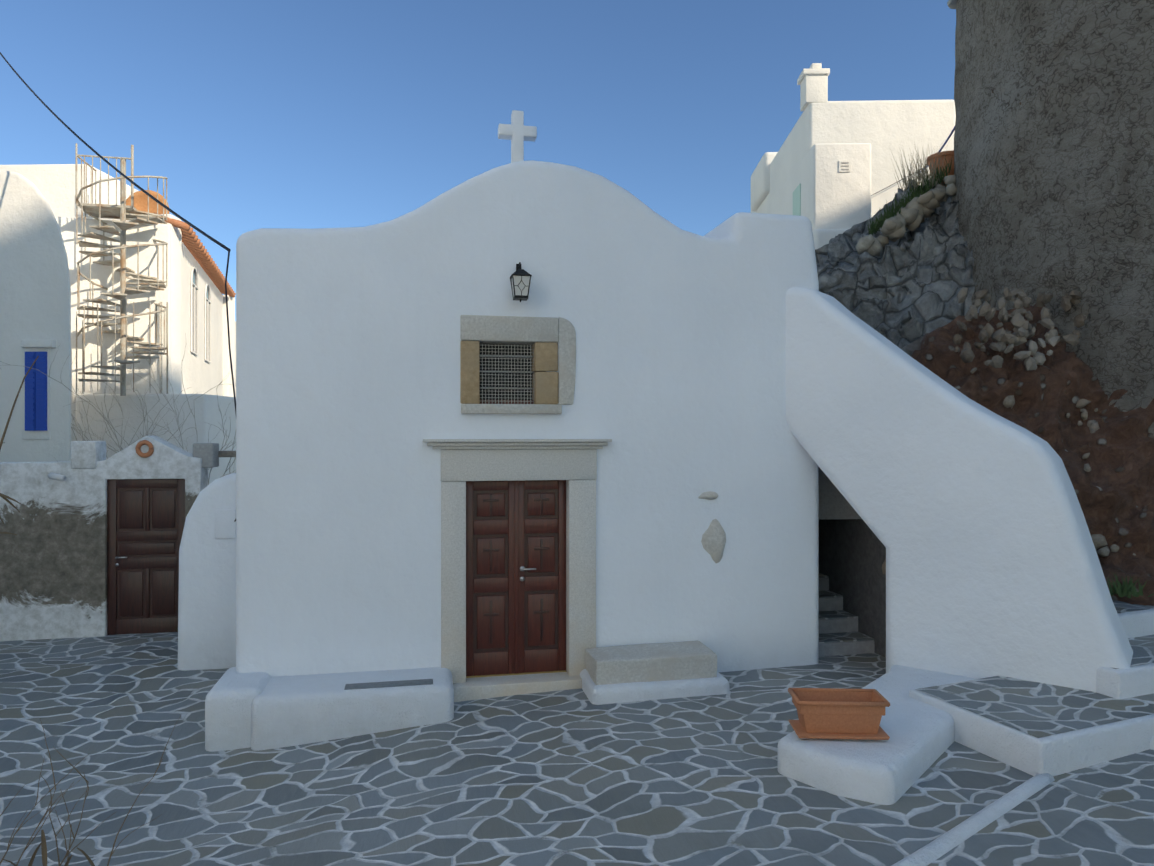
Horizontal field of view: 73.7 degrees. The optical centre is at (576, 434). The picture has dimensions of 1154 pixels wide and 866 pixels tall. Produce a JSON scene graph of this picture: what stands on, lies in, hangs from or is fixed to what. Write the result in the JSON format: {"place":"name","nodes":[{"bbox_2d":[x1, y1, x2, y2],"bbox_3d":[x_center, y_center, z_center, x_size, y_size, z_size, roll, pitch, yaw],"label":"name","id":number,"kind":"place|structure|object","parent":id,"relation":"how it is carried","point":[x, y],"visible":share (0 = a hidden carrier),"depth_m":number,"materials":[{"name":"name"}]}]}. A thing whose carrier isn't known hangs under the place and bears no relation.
{"place":"outdoors","nodes":[
{"label":"outdoors","id":0,"kind":"place"},
{"bbox_2d":[0,356,38,534],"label":"dry agave","id":1,"kind":"object","parent":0,"point":[4,497],"visible":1,"depth_m":5.03,"materials":[{"name":"brown plant"}]},
{"bbox_2d":[21,340,55,347],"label":"lintel","id":2,"kind":"structure","parent":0,"point":[38,343],"depth_m":12.08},
{"bbox_2d":[3,830,94,865],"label":"grass blades","id":3,"kind":"object","parent":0,"point":[43,849],"visible":1,"depth_m":4.06,"materials":[{"name":"plant"}]},
{"bbox_2d":[223,295,234,396],"bbox_3d":[-12.150,0.260,26.842,0.216,10.169,0.500,0,0,2],"label":"house pilaster","id":4,"kind":"object","parent":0,"point":[227,388],"visible":0.33,"depth_m":26.61,"materials":[{"name":"white paint"}]},
{"bbox_2d":[0,0,955,320],"label":"sky","id":5,"kind":"structure","parent":0,"point":[255,114],"materials":[{"name":"blue"}]},
{"bbox_2d":[480,344,532,399],"bbox_3d":[-0.745,-0.590,7.761,0.750,0.780,0.360,0,0,-11],"label":"window grille","id":6,"kind":"object","parent":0,"point":[503,363],"visible":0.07,"depth_m":7.58,"materials":[{"name":"grey metal"}]},
{"bbox_2d":[0,632,1153,865],"bbox_3d":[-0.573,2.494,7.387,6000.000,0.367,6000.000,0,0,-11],"label":"stone paving","id":7,"kind":"structure","parent":0,"point":[562,778],"depth_m":5.43,"materials":[{"name":"stone"}]},
{"bbox_2d":[0,170,70,461],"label":"vaulted house","id":8,"kind":"structure","parent":7,"relation":"on","point":[35,295],"depth_m":12.18,"materials":[{"name":"white paint"}]},
{"bbox_2d":[22,347,49,438],"bbox_3d":[-8.555,-0.684,12.210,0.449,1.530,0.100,0,0,2],"label":"window frame","id":9,"kind":"object","parent":8,"relation":"attached to","point":[35,434],"visible":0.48,"depth_m":12.16,"materials":[{"name":"white paint"}]},
{"bbox_2d":[25,352,46,430],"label":"blue house shutters","id":10,"kind":"object","parent":9,"relation":"in","point":[35,400],"visible":0.96,"depth_m":12.12,"materials":[{"name":"blue wood"}]},
{"bbox_2d":[0,333,235,484],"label":"bare branches","id":11,"kind":"object","parent":8,"relation":"attached to","point":[147,431],"visible":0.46,"depth_m":12.23,"materials":[{"name":"beige plant"}]},
{"bbox_2d":[0,164,137,217],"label":"building wall","id":12,"kind":"structure","parent":7,"relation":"on","point":[54,184],"depth_m":18.61,"materials":[{"name":"white paint"}]},
{"bbox_2d":[0,716,180,865],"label":"dry stems","id":13,"kind":"object","parent":7,"relation":"on","point":[67,853],"visible":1,"depth_m":4.22,"materials":[{"name":"brown plant"}]},
{"bbox_2d":[0,436,207,640],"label":"boundary wall","id":14,"kind":"structure","parent":7,"relation":"on","point":[53,568],"depth_m":9.10,"materials":[{"name":"white paint"}]},
{"bbox_2d":[48,472,65,480],"bbox_3d":[-6.098,0.495,8.975,0.274,0.098,0.121,0,0,25],"label":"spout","id":15,"kind":"object","parent":14,"relation":"attached to","point":[54,476],"visible":1,"depth_m":8.93,"materials":[{"name":"white"}]},
{"bbox_2d":[71,441,105,468],"bbox_3d":[-5.888,0.245,9.281,0.280,0.330,0.320,0,0,-11],"label":"old wall post","id":16,"kind":"object","parent":14,"relation":"on","point":[87,454],"visible":0.81,"depth_m":9.13,"materials":[{"name":"white paint"}]},
{"bbox_2d":[135,440,153,457],"bbox_3d":[-5.200,0.175,9.255,0.205,0.216,0.054,0,0,-11],"label":"round ornament","id":17,"kind":"object","parent":14,"relation":"attached to","point":[148,453],"visible":0.98,"depth_m":9.24,"materials":[{"name":"ceramic"}]},
{"bbox_2d":[107,479,184,634],"bbox_3d":[-5.222,1.575,9.368,0.880,2.070,0.070,0,0,-11],"label":"wooden door","id":18,"kind":"structure","parent":14,"relation":"attached to","point":[145,522],"depth_m":9.33,"materials":[{"name":"brown wood"}]},
{"bbox_2d":[193,443,218,467],"bbox_3d":[-4.625,0.260,9.595,0.240,0.300,0.300,0,0,-11],"label":"old wall post","id":19,"kind":"object","parent":14,"relation":"on","point":[207,453],"visible":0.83,"depth_m":9.46,"materials":[{"name":"concrete"}]},
{"bbox_2d":[218,451,235,456],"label":"old wall beam","id":20,"kind":"structure","parent":19,"relation":"attached to","point":[226,453],"depth_m":9.74,"materials":[{"name":"grey wood"}]},
{"bbox_2d":[84,214,181,393],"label":"house stair wing","id":21,"kind":"structure","parent":7,"relation":"on","point":[176,308],"depth_m":18.04,"materials":[{"name":"white paint"}]},
{"bbox_2d":[75,194,106,217],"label":"stair house parapet","id":22,"kind":"structure","parent":21,"relation":"on","point":[88,201],"depth_m":17.77,"materials":[{"name":"white paint"}]},
{"bbox_2d":[55,216,222,441],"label":"building wall","id":23,"kind":"structure","parent":7,"relation":"on","point":[200,374],"depth_m":17.52,"materials":[{"name":"white paint"}]},
{"bbox_2d":[126,190,168,213],"bbox_3d":[-10.222,-5.211,18.296,0.949,1.117,0.476,0,0,-11],"label":"terracotta dome","id":24,"kind":"object","parent":23,"relation":"on","point":[140,200],"visible":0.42,"depth_m":18.26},
{"bbox_2d":[191,267,197,355],"bbox_3d":[-10.317,-3.340,20.761,0.040,2.335,0.989,0,0,-18],"label":"narrow window","id":25,"kind":"structure","parent":23,"relation":"in","point":[194,313],"depth_m":20.74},
{"bbox_2d":[154,212,235,297],"bbox_3d":[-10.832,-4.935,22.250,0.798,0.383,9.364,0,0,-18],"label":"tiled eave","id":26,"kind":"object","parent":23,"relation":"attached to","point":[192,243],"visible":0.6,"depth_m":20.72,"materials":[{"name":"orange tile"}]},
{"bbox_2d":[205,284,210,362],"bbox_3d":[-11.054,-3.340,23.045,0.040,2.335,0.989,0,0,-18],"label":"narrow window","id":27,"kind":"structure","parent":23,"relation":"in","point":[207,324],"depth_m":23.04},
{"bbox_2d":[76,394,235,483],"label":"wall","id":28,"kind":"structure","parent":7,"relation":"on","point":[205,407],"depth_m":17.03,"materials":[{"name":"white paint"}]},
{"bbox_2d":[75,143,167,395],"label":"spiral staircase","id":29,"kind":"structure","parent":28,"relation":"on","point":[123,212],"depth_m":16.71,"materials":[{"name":"paint"}]},
{"bbox_2d":[178,473,235,670],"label":"curved buttress wall","id":30,"kind":"structure","parent":7,"relation":"on","point":[207,606],"depth_m":8.06,"materials":[{"name":"white paint"}]},
{"bbox_2d":[0,52,235,521],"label":"power cable","id":31,"kind":"object","parent":30,"relation":"attached to","point":[139,187],"visible":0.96,"depth_m":7.89,"materials":[{"name":"black plastic"}]},
{"bbox_2d":[215,509,235,538],"bbox_3d":[-3.689,0.940,8.079,0.200,0.300,0.040,0,0,-11],"label":"utility box","id":32,"kind":"object","parent":30,"relation":"attached to","point":[225,525],"visible":0.94,"depth_m":8.06,"materials":[{"name":"white metal"}]},
{"bbox_2d":[235,321,235,367],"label":"house","id":33,"kind":"structure","parent":7,"relation":"on","point":[235,344],"depth_m":36.41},
{"bbox_2d":[205,666,270,751],"bbox_3d":[-2.956,2.525,6.808,0.460,0.770,0.800,0,0,-11],"label":"bench end","id":34,"kind":"object","parent":7,"relation":"on","point":[232,694],"visible":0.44,"depth_m":6.43,"materials":[{"name":"white paint"}]},
{"bbox_2d":[251,667,453,750],"bbox_3d":[-1.967,2.550,6.914,1.680,0.720,0.780,0,0,-11],"label":"plinth bench","id":35,"kind":"object","parent":7,"relation":"on","point":[288,711],"visible":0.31,"depth_m":6.56,"materials":[{"name":"white paint"}]},
{"bbox_2d":[344,679,432,689],"bbox_3d":[-1.641,2.194,6.735,0.750,0.023,0.140,0,0,-11],"label":"slab","id":36,"kind":"object","parent":35,"relation":"on","point":[388,684],"visible":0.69,"depth_m":6.71,"materials":[{"name":"grey stone"}]},
{"bbox_2d":[236,160,818,676],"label":"church facade","id":37,"kind":"structure","parent":7,"relation":"on","point":[348,340],"depth_m":7.40,"materials":[{"name":"white paint"}]},
{"bbox_2d":[498,110,536,162],"bbox_3d":[-0.583,-2.880,7.513,0.370,0.520,0.130,0,0,-11],"label":"gable cross","id":38,"kind":"object","parent":37,"relation":"on","point":[517,132],"visible":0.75,"depth_m":7.45,"materials":[{"name":"white paint"}]},
{"bbox_2d":[423,439,611,701],"bbox_3d":[-0.581,1.303,7.467,1.795,2.515,0.480,0,0,-11],"label":"door surround","id":39,"kind":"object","parent":37,"relation":"attached to","point":[572,463],"depth_m":7.33,"materials":[{"name":"beige stone"}]},
{"bbox_2d":[466,480,565,675],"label":"door leaves","id":40,"kind":"object","parent":39,"relation":"in","point":[515,624],"visible":0.94,"depth_m":7.49,"materials":[{"name":"brown wood"}]},
{"bbox_2d":[520,566,535,580],"bbox_3d":[-0.477,1.360,7.492,0.155,0.149,0.056,0,0,-11],"label":"door handle","id":41,"kind":"object","parent":40,"relation":"attached to","point":[522,568],"visible":1,"depth_m":7.49,"materials":[{"name":"silver metal"}]},
{"bbox_2d":[466,670,565,677],"bbox_3d":[-0.593,2.334,7.511,0.986,0.012,0.050,0,0,-11],"label":"door sill","id":42,"kind":"structure","parent":39,"relation":"in","point":[515,674],"depth_m":7.49,"materials":[{"name":"beige stone"}]},
{"bbox_2d":[460,315,575,413],"bbox_3d":[-0.579,-0.665,7.506,1.115,0.940,0.365,0,0,-11],"label":"stone window frame","id":43,"kind":"object","parent":37,"relation":"attached to","point":[539,334],"visible":0.9,"depth_m":7.38,"materials":[{"name":"grey stone"}]},
{"bbox_2d":[479,400,532,403],"bbox_3d":[-0.696,-0.312,7.516,0.530,0.045,0.100,0,0,-11],"label":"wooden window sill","id":44,"kind":"structure","parent":43,"relation":"in","point":[504,402],"depth_m":7.46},
{"bbox_2d":[480,355,532,388],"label":"window bars","id":45,"kind":"object","parent":43,"relation":"in","point":[506,372],"depth_m":7.49,"materials":[{"name":"grey metal"}]},
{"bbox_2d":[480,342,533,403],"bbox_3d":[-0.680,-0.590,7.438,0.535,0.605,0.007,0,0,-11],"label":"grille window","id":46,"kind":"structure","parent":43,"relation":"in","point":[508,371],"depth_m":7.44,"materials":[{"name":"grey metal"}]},
{"bbox_2d":[510,262,531,301],"bbox_3d":[-0.535,-1.435,7.250,0.190,0.390,0.245,0,0,-11],"label":"wall lantern","id":47,"kind":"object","parent":37,"relation":"attached to","point":[520,279],"depth_m":7.16,"materials":[{"name":"black metal"}]},
{"bbox_2d":[698,491,717,499],"bbox_3d":[1.320,0.620,7.787,0.241,0.100,0.122,0,0,-11],"label":"wall stone","id":48,"kind":"object","parent":37,"relation":"attached to","point":[709,495],"visible":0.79,"depth_m":7.74,"materials":[{"name":"grey stone"}]},
{"bbox_2d":[701,519,725,562],"bbox_3d":[1.376,1.061,7.804,0.301,0.580,0.150,0,0,-11],"label":"wall stone","id":49,"kind":"object","parent":37,"relation":"attached to","point":[713,540],"visible":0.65,"depth_m":7.75,"materials":[{"name":"grey stone"}]},
{"bbox_2d":[580,669,729,704],"bbox_3d":[0.709,2.495,7.430,1.330,0.430,0.820,0,0,-11],"label":"bench base","id":50,"kind":"object","parent":7,"relation":"on","point":[627,692],"visible":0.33,"depth_m":7.04,"materials":[{"name":"white paint"}]},
{"bbox_2d":[585,641,716,684],"bbox_3d":[0.700,2.190,7.357,1.176,0.260,0.512,0,0,-11],"label":"stone bench","id":51,"kind":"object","parent":50,"relation":"on","point":[650,662],"depth_m":7.16,"materials":[{"name":"grey stone"}]},
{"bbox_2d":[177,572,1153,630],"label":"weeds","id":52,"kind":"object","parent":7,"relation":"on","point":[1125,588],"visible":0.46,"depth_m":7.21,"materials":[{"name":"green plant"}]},
{"bbox_2d":[819,519,885,656],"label":"passage wall","id":53,"kind":"structure","parent":7,"relation":"on","point":[852,555],"depth_m":8.72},
{"bbox_2d":[819,578,828,590],"bbox_3d":[2.780,2.175,9.461,1.010,0.870,0.330,0,0,-11],"label":"stair riser","id":54,"kind":"object","parent":53,"relation":"attached to","point":[823,584],"depth_m":9.34,"materials":[{"name":"paint"}]},
{"bbox_2d":[819,573,828,577],"bbox_3d":[2.785,1.733,9.464,1.000,0.015,0.326,0,0,-11],"label":"stair tread","id":55,"kind":"object","parent":54,"relation":"on","point":[822,575],"depth_m":9.35,"materials":[{"name":"stone"}]},
{"bbox_2d":[819,597,842,610],"bbox_3d":[2.843,2.260,9.147,1.010,0.700,0.330,0,0,-11],"label":"stair riser","id":56,"kind":"object","parent":53,"relation":"attached to","point":[831,604],"visible":0.02,"depth_m":9.01,"materials":[{"name":"paint"}]},
{"bbox_2d":[819,590,842,597],"bbox_3d":[2.848,1.903,9.150,1.000,0.015,0.326,0,0,-11],"label":"stair tread","id":57,"kind":"object","parent":56,"relation":"on","point":[826,594],"visible":0.07,"depth_m":9.11,"materials":[{"name":"stone"}]},
{"bbox_2d":[819,618,857,633],"bbox_3d":[2.906,2.345,8.833,1.010,0.530,0.330,0,0,-11],"label":"stair riser","id":58,"kind":"object","parent":53,"relation":"attached to","point":[838,625],"visible":0.02,"depth_m":8.67,"materials":[{"name":"paint"}]},
{"bbox_2d":[819,610,857,619],"bbox_3d":[2.910,2.073,8.836,1.000,0.015,0.326,0,0,-11],"label":"stair tread","id":59,"kind":"object","parent":58,"relation":"on","point":[838,614],"visible":0.29,"depth_m":8.77,"materials":[{"name":"stone"}]},
{"bbox_2d":[819,640,874,656],"bbox_3d":[2.969,2.430,8.520,1.010,0.360,0.330,0,0,-11],"label":"stair riser","id":60,"kind":"object","parent":53,"relation":"attached to","point":[844,648],"visible":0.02,"depth_m":8.34,"materials":[{"name":"paint"}]},
{"bbox_2d":[819,632,873,642],"bbox_3d":[2.973,2.243,8.523,1.000,0.015,0.326,0,0,-11],"label":"stair tread","id":61,"kind":"object","parent":60,"relation":"on","point":[839,637],"visible":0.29,"depth_m":8.47,"materials":[{"name":"stone"}]},
{"bbox_2d":[778,665,974,804],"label":"white platform","id":62,"kind":"structure","parent":7,"relation":"on","point":[905,756],"depth_m":5.38,"materials":[{"name":"white paint"}]},
{"bbox_2d":[788,688,889,739],"bbox_3d":[1.887,2.017,5.571,0.652,0.266,0.316,0,0,3],"label":"terracotta planter","id":63,"kind":"object","parent":62,"relation":"on","point":[833,713],"visible":1,"depth_m":5.46,"materials":[{"name":"orange ceramic"}]},
{"bbox_2d":[786,287,1135,696],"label":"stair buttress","id":64,"kind":"structure","parent":7,"relation":"on","point":[969,511],"depth_m":6.97,"materials":[{"name":"white paint"}]},
{"bbox_2d":[819,467,861,519],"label":"wall","id":65,"kind":"structure","parent":64,"relation":"attached to","point":[834,503],"depth_m":8.64,"materials":[{"name":"concrete"}]},
{"bbox_2d":[891,773,1054,865],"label":"painted ground strip","id":66,"kind":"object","parent":7,"relation":"on","point":[943,844],"depth_m":4.69,"materials":[{"name":"white paint"}]},
{"bbox_2d":[900,303,1153,605],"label":"earth bank","id":67,"kind":"structure","parent":7,"relation":"on","point":[1113,487],"depth_m":8.75,"materials":[{"name":"brown soil"}]},
{"bbox_2d":[882,367,1137,574],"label":"bank cobbles","id":68,"kind":"object","parent":67,"relation":"on","point":[1099,540],"visible":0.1,"depth_m":8.78,"materials":[{"name":"stone"}]},
{"bbox_2d":[953,287,1085,370],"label":"rocks","id":69,"kind":"object","parent":67,"relation":"on","point":[1023,328],"visible":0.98,"depth_m":9.04,"materials":[{"name":"stone"}]},
{"bbox_2d":[951,0,1153,434],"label":"rock cliff","id":70,"kind":"structure","parent":67,"relation":"on","point":[1054,145],"depth_m":9.34,"materials":[{"name":"grey stone"}]},
{"bbox_2d":[815,181,985,347],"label":"stone wall","id":71,"kind":"structure","parent":70,"relation":"attached to","point":[903,292],"depth_m":11.49,"materials":[{"name":"grey stone"}]},
{"bbox_2d":[855,175,956,255],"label":"rocks","id":72,"kind":"object","parent":71,"relation":"on","point":[914,213],"visible":0.98,"depth_m":11.74,"materials":[{"name":"grey stone"}]},
{"bbox_2d":[866,158,951,235],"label":"rock wall grass tufts","id":73,"kind":"object","parent":72,"relation":"on","point":[876,224],"visible":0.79,"depth_m":11.99,"materials":[{"name":"green plant"}]},
{"bbox_2d":[891,140,953,191],"bbox_3d":[5.494,-4.277,12.136,1.167,0.799,0.674,0,0,-11],"label":"dry grass tuft","id":74,"kind":"object","parent":71,"relation":"on","point":[920,175],"visible":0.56,"depth_m":12.07,"materials":[{"name":"beige"}]},
{"bbox_2d":[927,150,953,186],"bbox_3d":[5.916,-4.217,12.357,0.553,0.480,0.553,0,0,-11],"label":"pot on rock","id":75,"kind":"object","parent":71,"relation":"on","point":[949,155],"visible":0.27,"depth_m":12.16,"materials":[{"name":"ceramic"}]},
{"bbox_2d":[920,126,954,171],"bbox_3d":[7.379,-5.608,15.870,0.065,2.222,8.116,0,0,20],"label":"blue cable","id":76,"kind":"object","parent":70,"relation":"attached to","point":[947,139],"visible":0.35,"depth_m":13.65,"materials":[{"name":"blue plastic"}]},
{"bbox_2d":[947,0,956,8],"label":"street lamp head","id":77,"kind":"object","parent":70,"relation":"attached to","point":[951,4],"visible":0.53,"depth_m":11.97},
{"bbox_2d":[909,676,1153,775],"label":"step riser","id":78,"kind":"object","parent":7,"relation":"on","point":[1060,753],"visible":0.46,"depth_m":5.54,"materials":[{"name":"white paint"}]},
{"bbox_2d":[915,676,1153,737],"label":"stone paving","id":79,"kind":"structure","parent":78,"relation":"on","point":[1036,709],"depth_m":6.00,"materials":[{"name":"stone"}]},
{"bbox_2d":[1096,663,1153,698],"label":"step riser","id":80,"kind":"object","parent":7,"relation":"on","point":[1138,680],"visible":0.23,"depth_m":6.19,"materials":[{"name":"white paint"}]},
{"bbox_2d":[1113,634,1153,668],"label":"step tread","id":81,"kind":"object","parent":80,"relation":"on","point":[1142,647],"visible":0.25,"depth_m":6.71,"materials":[{"name":"stone"}]},
{"bbox_2d":[1118,609,1153,637],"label":"step riser","id":82,"kind":"object","parent":7,"relation":"on","point":[1139,623],"depth_m":7.17,"materials":[{"name":"white paint"}]},
{"bbox_2d":[1112,600,1153,612],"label":"step tread","id":83,"kind":"object","parent":82,"relation":"on","point":[1122,607],"depth_m":7.41,"materials":[{"name":"stone"}]},
{"bbox_2d":[1150,735,1153,749],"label":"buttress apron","id":84,"kind":"object","parent":7,"relation":"on","point":[1152,743],"depth_m":5.69,"materials":[{"name":"white paint"}]},
{"bbox_2d":[793,183,800,215],"bbox_3d":[5.817,-5.567,20.363,0.030,1.900,0.750,0,0,2],"label":"house door","id":85,"kind":"structure","parent":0,"point":[797,201],"depth_m":20.23,"materials":[{"name":"teal wood"}]},
{"bbox_2d":[781,143,870,231],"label":"house block","id":86,"kind":"structure","parent":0,"point":[832,197],"depth_m":18.75,"materials":[{"name":"white paint"}]},
{"bbox_2d":[839,160,850,171],"bbox_3d":[6.516,-6.526,18.728,0.280,0.280,0.028,0,0,2],"label":"wall vent","id":87,"kind":"object","parent":86,"relation":"in","point":[844,165],"visible":0.96,"depth_m":18.72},
{"bbox_2d":[813,229,847,249],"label":"wall","id":88,"kind":"structure","parent":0,"point":[822,237],"depth_m":18.37,"materials":[{"name":"white paint"}]},
{"bbox_2d":[751,100,955,216],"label":"house","id":89,"kind":"structure","parent":0,"point":[883,128],"depth_m":21.69,"materials":[{"name":"white paint"}]},
{"bbox_2d":[751,152,777,210],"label":"wall","id":90,"kind":"structure","parent":89,"relation":"on","point":[760,182],"depth_m":27.32,"materials":[{"name":"white paint"}]},
{"bbox_2d":[800,74,827,110],"bbox_3d":[6.782,-9.793,22.035,0.619,0.838,0.600,0,0,2],"label":"house chimney","id":91,"kind":"object","parent":89,"relation":"on","point":[813,88],"visible":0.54,"depth_m":21.74,"materials":[{"name":"white paint"}]},
{"bbox_2d":[797,68,829,84],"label":"chimney slab","id":92,"kind":"structure","parent":91,"relation":"on","point":[816,71],"depth_m":21.69,"materials":[{"name":"white paint"}]},
{"bbox_2d":[809,63,821,68],"bbox_3d":[6.809,-10.459,21.985,0.285,0.168,0.300,0,0,2],"label":"chimney cap","id":93,"kind":"object","parent":91,"relation":"on","point":[815,65],"visible":0.48,"depth_m":21.84,"materials":[{"name":"white paint"}]}
]}

